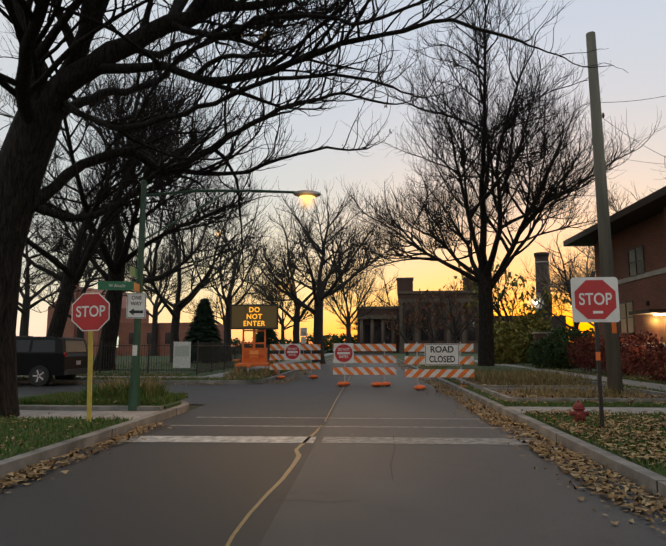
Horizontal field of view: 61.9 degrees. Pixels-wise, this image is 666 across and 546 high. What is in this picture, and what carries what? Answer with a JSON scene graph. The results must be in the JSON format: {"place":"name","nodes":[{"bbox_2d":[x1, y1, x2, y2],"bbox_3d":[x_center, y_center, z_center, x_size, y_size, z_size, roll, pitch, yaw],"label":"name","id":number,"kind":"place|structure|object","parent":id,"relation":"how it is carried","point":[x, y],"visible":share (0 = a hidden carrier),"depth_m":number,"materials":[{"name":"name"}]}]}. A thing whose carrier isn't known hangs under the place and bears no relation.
{"place":"outdoors","nodes":[
{"label":"outdoors","id":0,"kind":"place"},
{"bbox_2d":[189,349,329,410],"bbox_3d":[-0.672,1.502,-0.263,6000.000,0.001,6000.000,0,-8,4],"label":"ground","id":1,"kind":"structure","parent":0,"point":[192,406],"depth_m":14.35,"materials":[{"name":"grey asphalt"}]},
{"bbox_2d":[0,0,627,417],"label":"tree","id":2,"kind":"object","parent":1,"relation":"on","point":[44,104],"depth_m":11.03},
{"bbox_2d":[311,255,385,342],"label":"street tree","id":3,"kind":"object","parent":1,"relation":"on","point":[347,318],"visible":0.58,"depth_m":83.61,"materials":[{"name":"brown plant"}]},
{"bbox_2d":[337,276,397,329],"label":"tree","id":4,"kind":"object","parent":1,"relation":"on","point":[354,323],"visible":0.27,"depth_m":150.53,"materials":[{"name":"brown plant"}]},
{"bbox_2d":[0,353,665,545],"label":"roads","id":5,"kind":"structure","parent":0,"point":[201,493],"depth_m":6.00,"materials":[{"name":"grey asphalt"}]},
{"bbox_2d":[16,336,87,385],"bbox_3d":[-12.432,3.449,21.956,5.020,1.880,2.016,0,-8,4],"label":"suv","id":6,"kind":"object","parent":5,"relation":"on","point":[41,361],"visible":0.9,"depth_m":20.99,"materials":[{"name":"black metal"}]},
{"bbox_2d":[270,343,320,378],"bbox_3d":[-1.764,4.115,26.093,2.440,1.640,1.598,2,-8,-16],"label":"barricade","id":7,"kind":"object","parent":5,"relation":"on","point":[291,351],"visible":1,"depth_m":26.09,"materials":[{"name":"orange"}]},
{"bbox_2d":[0,362,665,533],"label":"road leaves","id":8,"kind":"object","parent":5,"relation":"on","point":[559,454],"visible":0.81,"depth_m":7.16,"materials":[{"name":"brown plant"}]},
{"bbox_2d":[118,376,549,545],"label":"road markings","id":9,"kind":"object","parent":5,"relation":"on","point":[377,440],"visible":0.81,"depth_m":8.93,"materials":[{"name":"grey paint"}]},
{"bbox_2d":[333,342,395,386],"bbox_3d":[1.206,3.488,21.330,2.440,1.640,1.716,-1,-8,6],"label":"barricade","id":10,"kind":"object","parent":5,"relation":"on","point":[344,352],"visible":1,"depth_m":21.41,"materials":[{"name":"orange"}]},
{"bbox_2d":[404,342,473,389],"bbox_3d":[3.754,3.258,19.588,2.440,1.640,1.596,0,-8,1],"label":"barricade","id":11,"kind":"object","parent":5,"relation":"on","point":[441,354],"visible":0.92,"depth_m":19.61,"materials":[{"name":"orange"}]},
{"bbox_2d":[0,350,665,476],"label":"land","id":12,"kind":"structure","parent":0,"point":[397,355],"depth_m":28.88,"materials":[{"name":"green plant"}]},
{"bbox_2d":[18,199,113,335],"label":"park tree","id":13,"kind":"object","parent":12,"relation":"on","point":[26,306],"visible":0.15,"depth_m":51.73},
{"bbox_2d":[0,415,133,459],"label":"grass","id":14,"kind":"structure","parent":12,"relation":"on","point":[49,428],"depth_m":8.85,"materials":[{"name":"green plant"}]},
{"bbox_2d":[71,292,109,422],"bbox_3d":[-4.466,1.522,10.146,0.711,2.361,0.059,0,-8,0],"label":"stop sign","id":15,"kind":"object","parent":12,"relation":"on","point":[90,312],"visible":0.96,"depth_m":10.21,"materials":[{"name":"red metal"}]},
{"bbox_2d":[20,215,175,338],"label":"park tree","id":16,"kind":"object","parent":12,"relation":"on","point":[80,332],"visible":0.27,"depth_m":60.78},
{"bbox_2d":[18,396,180,408],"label":"curb","id":17,"kind":"structure","parent":12,"relation":"on","point":[172,404],"depth_m":12.39,"materials":[{"name":"grey concrete"}]},
{"bbox_2d":[18,380,187,404],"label":"grass","id":18,"kind":"structure","parent":17,"relation":"on","point":[156,397],"depth_m":12.62,"materials":[{"name":"green plant"}]},
{"bbox_2d":[95,373,165,397],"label":"island dry grass","id":19,"kind":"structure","parent":17,"relation":"on","point":[147,383],"depth_m":13.06,"materials":[{"name":"plant"}]},
{"bbox_2d":[98,180,321,409],"bbox_3d":[-2.659,0.414,12.195,4.854,5.050,0.840,2,-8,-13],"label":"street light pole","id":20,"kind":"object","parent":17,"relation":"on","point":[134,388],"visible":0.85,"depth_m":12.14,"materials":[{"name":"metal"}]},
{"bbox_2d":[126,293,146,317],"bbox_3d":[-4.253,0.706,11.999,0.414,0.549,0.013,1,-8,-4],"label":"one way sign","id":21,"kind":"object","parent":20,"relation":"attached to","point":[136,306],"visible":1,"depth_m":12.00,"materials":[{"name":"white metal"}]},
{"bbox_2d":[304,197,309,203],"bbox_3d":[-0.587,-1.632,12.481,0.680,0.680,0.001,0,8,-2],"label":"light bulb","id":22,"kind":"object","parent":20,"relation":"attached to","point":[306,200],"visible":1,"depth_m":12.48,"materials":[{"name":"yellow glass"}]},
{"bbox_2d":[0,23,234,336],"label":"tree","id":23,"kind":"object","parent":12,"relation":"on","point":[73,270],"visible":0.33,"depth_m":25.60,"materials":[{"name":"brown plant"}]},
{"bbox_2d":[0,16,265,370],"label":"tree","id":24,"kind":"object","parent":12,"relation":"on","point":[122,257],"visible":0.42,"depth_m":31.55,"materials":[{"name":"brown plant"}]},
{"bbox_2d":[46,281,223,355],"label":"building","id":25,"kind":"structure","parent":12,"relation":"on","point":[126,331],"depth_m":80.12,"materials":[{"name":"brick"}]},
{"bbox_2d":[123,230,192,355],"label":"park tree","id":26,"kind":"object","parent":12,"relation":"on","point":[157,304],"visible":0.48,"depth_m":79.01,"materials":[{"name":"plant"}]},
{"bbox_2d":[17,362,313,380],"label":"grass","id":27,"kind":"structure","parent":12,"relation":"on","point":[187,378],"depth_m":23.50,"materials":[{"name":"green plant"}]},
{"bbox_2d":[83,166,263,361],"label":"park tree","id":28,"kind":"object","parent":12,"relation":"on","point":[178,306],"visible":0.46,"depth_m":45.15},
{"bbox_2d":[183,298,227,362],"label":"spruce","id":29,"kind":"object","parent":12,"relation":"on","point":[203,327],"depth_m":45.59,"materials":[{"name":"green plant"}]},
{"bbox_2d":[87,341,324,374],"bbox_3d":[-19.289,6.619,46.034,45.983,1.620,93.077,-8,-11,46],"label":"iron fence","id":30,"kind":"object","parent":12,"relation":"on","point":[236,351],"visible":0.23,"depth_m":28.07,"materials":[{"name":"black metal"}]},
{"bbox_2d":[173,342,190,367],"bbox_3d":[-7.266,3.933,26.706,0.850,1.250,0.018,0,-8,4],"label":"fence banner","id":31,"kind":"object","parent":30,"relation":"attached to","point":[181,354],"visible":1,"depth_m":26.70,"materials":[{"name":"white fabric"}]},
{"bbox_2d":[174,246,260,338],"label":"tree","id":32,"kind":"object","parent":12,"relation":"on","point":[221,306],"visible":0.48,"depth_m":110.05,"materials":[{"name":"brown plant"}]},
{"bbox_2d":[183,187,281,360],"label":"park tree","id":33,"kind":"object","parent":12,"relation":"on","point":[228,302],"visible":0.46,"depth_m":52.64,"materials":[{"name":"brown plant"}]},
{"bbox_2d":[223,366,276,377],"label":"verge weeds","id":34,"kind":"object","parent":12,"relation":"on","point":[257,371],"visible":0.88,"depth_m":24.36,"materials":[{"name":"green plant"}]},
{"bbox_2d":[230,304,278,374],"bbox_3d":[-3.818,3.138,26.260,2.304,3.360,4.108,0,-8,4],"label":"message board trailer","id":35,"kind":"object","parent":12,"relation":"on","point":[262,316],"visible":0.96,"depth_m":26.68,"materials":[{"name":"orange paint"}]},
{"bbox_2d":[223,338,292,354],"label":"park shrubs","id":36,"kind":"object","parent":12,"relation":"on","point":[282,341],"depth_m":91.66,"materials":[{"name":"green plant"}]},
{"bbox_2d":[249,329,282,353],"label":"spruce","id":37,"kind":"object","parent":12,"relation":"on","point":[272,337],"visible":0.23,"depth_m":69.08,"materials":[{"name":"green plant"}]},
{"bbox_2d":[248,273,329,338],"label":"tree","id":38,"kind":"object","parent":12,"relation":"on","point":[281,322],"visible":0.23,"depth_m":120.52,"materials":[{"name":"brown plant"}]},
{"bbox_2d":[300,328,306,360],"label":"speed sign","id":39,"kind":"object","parent":12,"relation":"on","point":[303,332],"visible":1,"depth_m":49.84,"materials":[{"name":"white metal"}]},
{"bbox_2d":[239,203,368,353],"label":"street tree","id":40,"kind":"object","parent":12,"relation":"on","point":[297,318],"visible":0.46,"depth_m":61.82,"materials":[{"name":"brown plant"}]},
{"bbox_2d":[243,177,407,363],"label":"street tree","id":41,"kind":"object","parent":12,"relation":"on","point":[319,298],"visible":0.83,"depth_m":47.82,"materials":[{"name":"brown plant"}]},
{"bbox_2d":[300,333,356,353],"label":"shrubs","id":42,"kind":"object","parent":12,"relation":"on","point":[333,338],"visible":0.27,"depth_m":111.19,"materials":[{"name":"green plant"}]},
{"bbox_2d":[0,353,665,497],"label":"kerbs","id":43,"kind":"structure","parent":12,"relation":"on","point":[653,482],"depth_m":8.79,"materials":[{"name":"grey concrete"}]},
{"bbox_2d":[0,358,665,471],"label":"grass leaves","id":44,"kind":"object","parent":12,"relation":"on","point":[572,429],"visible":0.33,"depth_m":9.85,"materials":[{"name":"brown plant"}]},
{"bbox_2d":[17,353,665,419],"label":"pavements","id":45,"kind":"structure","parent":12,"relation":"on","point":[95,414],"depth_m":11.80,"materials":[{"name":"concrete"}]},
{"bbox_2d":[354,265,398,306],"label":"tree","id":46,"kind":"object","parent":12,"relation":"on","point":[386,290],"visible":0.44,"depth_m":127.56,"materials":[{"name":"brown plant"}]},
{"bbox_2d":[381,292,423,354],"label":"bare shrub","id":47,"kind":"object","parent":12,"relation":"on","point":[406,339],"depth_m":84.64,"materials":[{"name":"brown plant"}]},
{"bbox_2d":[404,288,453,343],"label":"bare shrub","id":48,"kind":"object","parent":12,"relation":"on","point":[432,339],"depth_m":68.81,"materials":[{"name":"brown plant"}]},
{"bbox_2d":[356,277,531,353],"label":"building","id":49,"kind":"structure","parent":12,"relation":"on","point":[369,331],"depth_m":103.50,"materials":[{"name":"brick"}]},
{"bbox_2d":[419,285,478,343],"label":"bare shrub","id":50,"kind":"object","parent":12,"relation":"on","point":[455,336],"depth_m":60.61,"materials":[{"name":"brown plant"}]},
{"bbox_2d":[448,276,462,289],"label":"tree","id":51,"kind":"object","parent":12,"relation":"on","point":[454,287],"visible":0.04,"depth_m":131.10,"materials":[{"name":"brown plant"}]},
{"bbox_2d":[444,366,534,373],"bbox_3d":[8.290,5.332,29.976,5.200,0.660,5.200,0,-8,4],"label":"oak mound","id":52,"kind":"object","parent":12,"relation":"on","point":[500,368],"visible":0.35,"depth_m":28.74,"materials":[{"name":"green plant"}]},
{"bbox_2d":[336,0,665,365],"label":"tree","id":53,"kind":"object","parent":12,"relation":"on","point":[481,272],"visible":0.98,"depth_m":29.51,"materials":[{"name":"brown plant"}]},
{"bbox_2d":[454,257,569,338],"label":"yellow tree","id":54,"kind":"object","parent":12,"relation":"on","point":[468,304],"depth_m":49.21,"materials":[{"name":"yellow plant"}]},
{"bbox_2d":[495,343,531,362],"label":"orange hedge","id":55,"kind":"object","parent":12,"relation":"on","point":[521,352],"visible":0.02,"depth_m":44.99,"materials":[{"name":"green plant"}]},
{"bbox_2d":[494,311,552,363],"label":"yellow shrub","id":56,"kind":"object","parent":12,"relation":"on","point":[520,335],"visible":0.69,"depth_m":42.99,"materials":[{"name":"green plant"}]},
{"bbox_2d":[412,362,665,475],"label":"fallen leaves","id":57,"kind":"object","parent":12,"relation":"on","point":[567,403],"depth_m":10.23,"materials":[{"name":"brown plant"}]},
{"bbox_2d":[495,327,599,343],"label":"green hedge","id":58,"kind":"object","parent":12,"relation":"on","point":[584,331],"visible":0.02,"depth_m":57.49,"materials":[{"name":"green plant"}]},
{"bbox_2d":[533,252,565,337],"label":"smokestack","id":59,"kind":"object","parent":12,"relation":"on","point":[554,321],"visible":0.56,"depth_m":160.70,"materials":[{"name":"brick"}]},
{"bbox_2d":[525,324,590,368],"bbox_3d":[14.170,4.653,34.897,5.179,2.950,3.270,7,-10,-42],"label":"green shrub","id":60,"kind":"object","parent":12,"relation":"on","point":[552,345],"visible":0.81,"depth_m":34.08,"materials":[{"name":"green plant"}]},
{"bbox_2d":[450,377,665,403],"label":"planter beds","id":61,"kind":"object","parent":12,"relation":"on","point":[487,388],"visible":0.27,"depth_m":15.45,"materials":[{"name":"brown soil"}]},
{"bbox_2d":[456,366,645,397],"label":"planter grasses","id":62,"kind":"object","parent":61,"relation":"on","point":[492,377],"visible":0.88,"depth_m":18.63,"materials":[{"name":"brown plant"}]},
{"bbox_2d":[586,31,664,396],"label":"utility pole","id":63,"kind":"object","parent":61,"relation":"on","point":[613,358],"visible":0.94,"depth_m":15.71,"materials":[{"name":"brown wood"}]},
{"bbox_2d":[522,217,595,333],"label":"bare tree","id":64,"kind":"object","parent":12,"relation":"on","point":[568,286],"visible":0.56,"depth_m":46.06,"materials":[{"name":"plant"}]},
{"bbox_2d":[532,332,595,366],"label":"garden wall","id":65,"kind":"structure","parent":12,"relation":"on","point":[539,335],"depth_m":37.16,"materials":[{"name":"brick"}]},
{"bbox_2d":[537,220,599,340],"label":"pale tree","id":66,"kind":"object","parent":12,"relation":"on","point":[578,273],"visible":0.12,"depth_m":79.23,"materials":[{"name":"brown plant"}]},
{"bbox_2d":[519,180,630,292],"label":"pale tree","id":67,"kind":"object","parent":12,"relation":"on","point":[593,264],"visible":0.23,"depth_m":62.56,"materials":[{"name":"brown plant"}]},
{"bbox_2d":[569,400,588,422],"bbox_3d":[4.404,2.506,9.921,0.323,0.448,0.298,0,-8,4],"label":"hydrant","id":68,"kind":"object","parent":12,"relation":"on","point":[579,413],"visible":0.83,"depth_m":9.88,"materials":[{"name":"red metal"}]},
{"bbox_2d":[570,272,619,427],"bbox_3d":[4.365,1.269,9.149,0.750,2.600,0.070,-1,-8,7],"label":"stop sign","id":69,"kind":"object","parent":12,"relation":"on","point":[595,300],"visible":1,"depth_m":9.22,"materials":[{"name":"red metal"}]},
{"bbox_2d":[563,186,665,375],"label":"house","id":70,"kind":"structure","parent":12,"relation":"on","point":[638,233],"depth_m":26.23,"materials":[{"name":"brick"}]},
{"bbox_2d":[652,318,658,323],"bbox_3d":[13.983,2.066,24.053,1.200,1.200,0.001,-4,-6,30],"label":"porch light","id":71,"kind":"object","parent":70,"relation":"attached to","point":[655,320],"visible":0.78,"depth_m":24.05,"materials":[{"name":"yellow glass"}]},
{"bbox_2d":[563,155,665,271],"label":"pale tree","id":72,"kind":"object","parent":12,"relation":"on","point":[630,202],"visible":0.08,"depth_m":53.84,"materials":[{"name":"brown plant"}]},
{"bbox_2d":[565,331,665,382],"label":"red bushes","id":73,"kind":"object","parent":12,"relation":"on","point":[636,354],"visible":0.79,"depth_m":24.51,"materials":[{"name":"red plant"}]},
{"bbox_2d":[0,0,665,345],"label":"sky","id":74,"kind":"structure","parent":0,"point":[633,31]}
]}

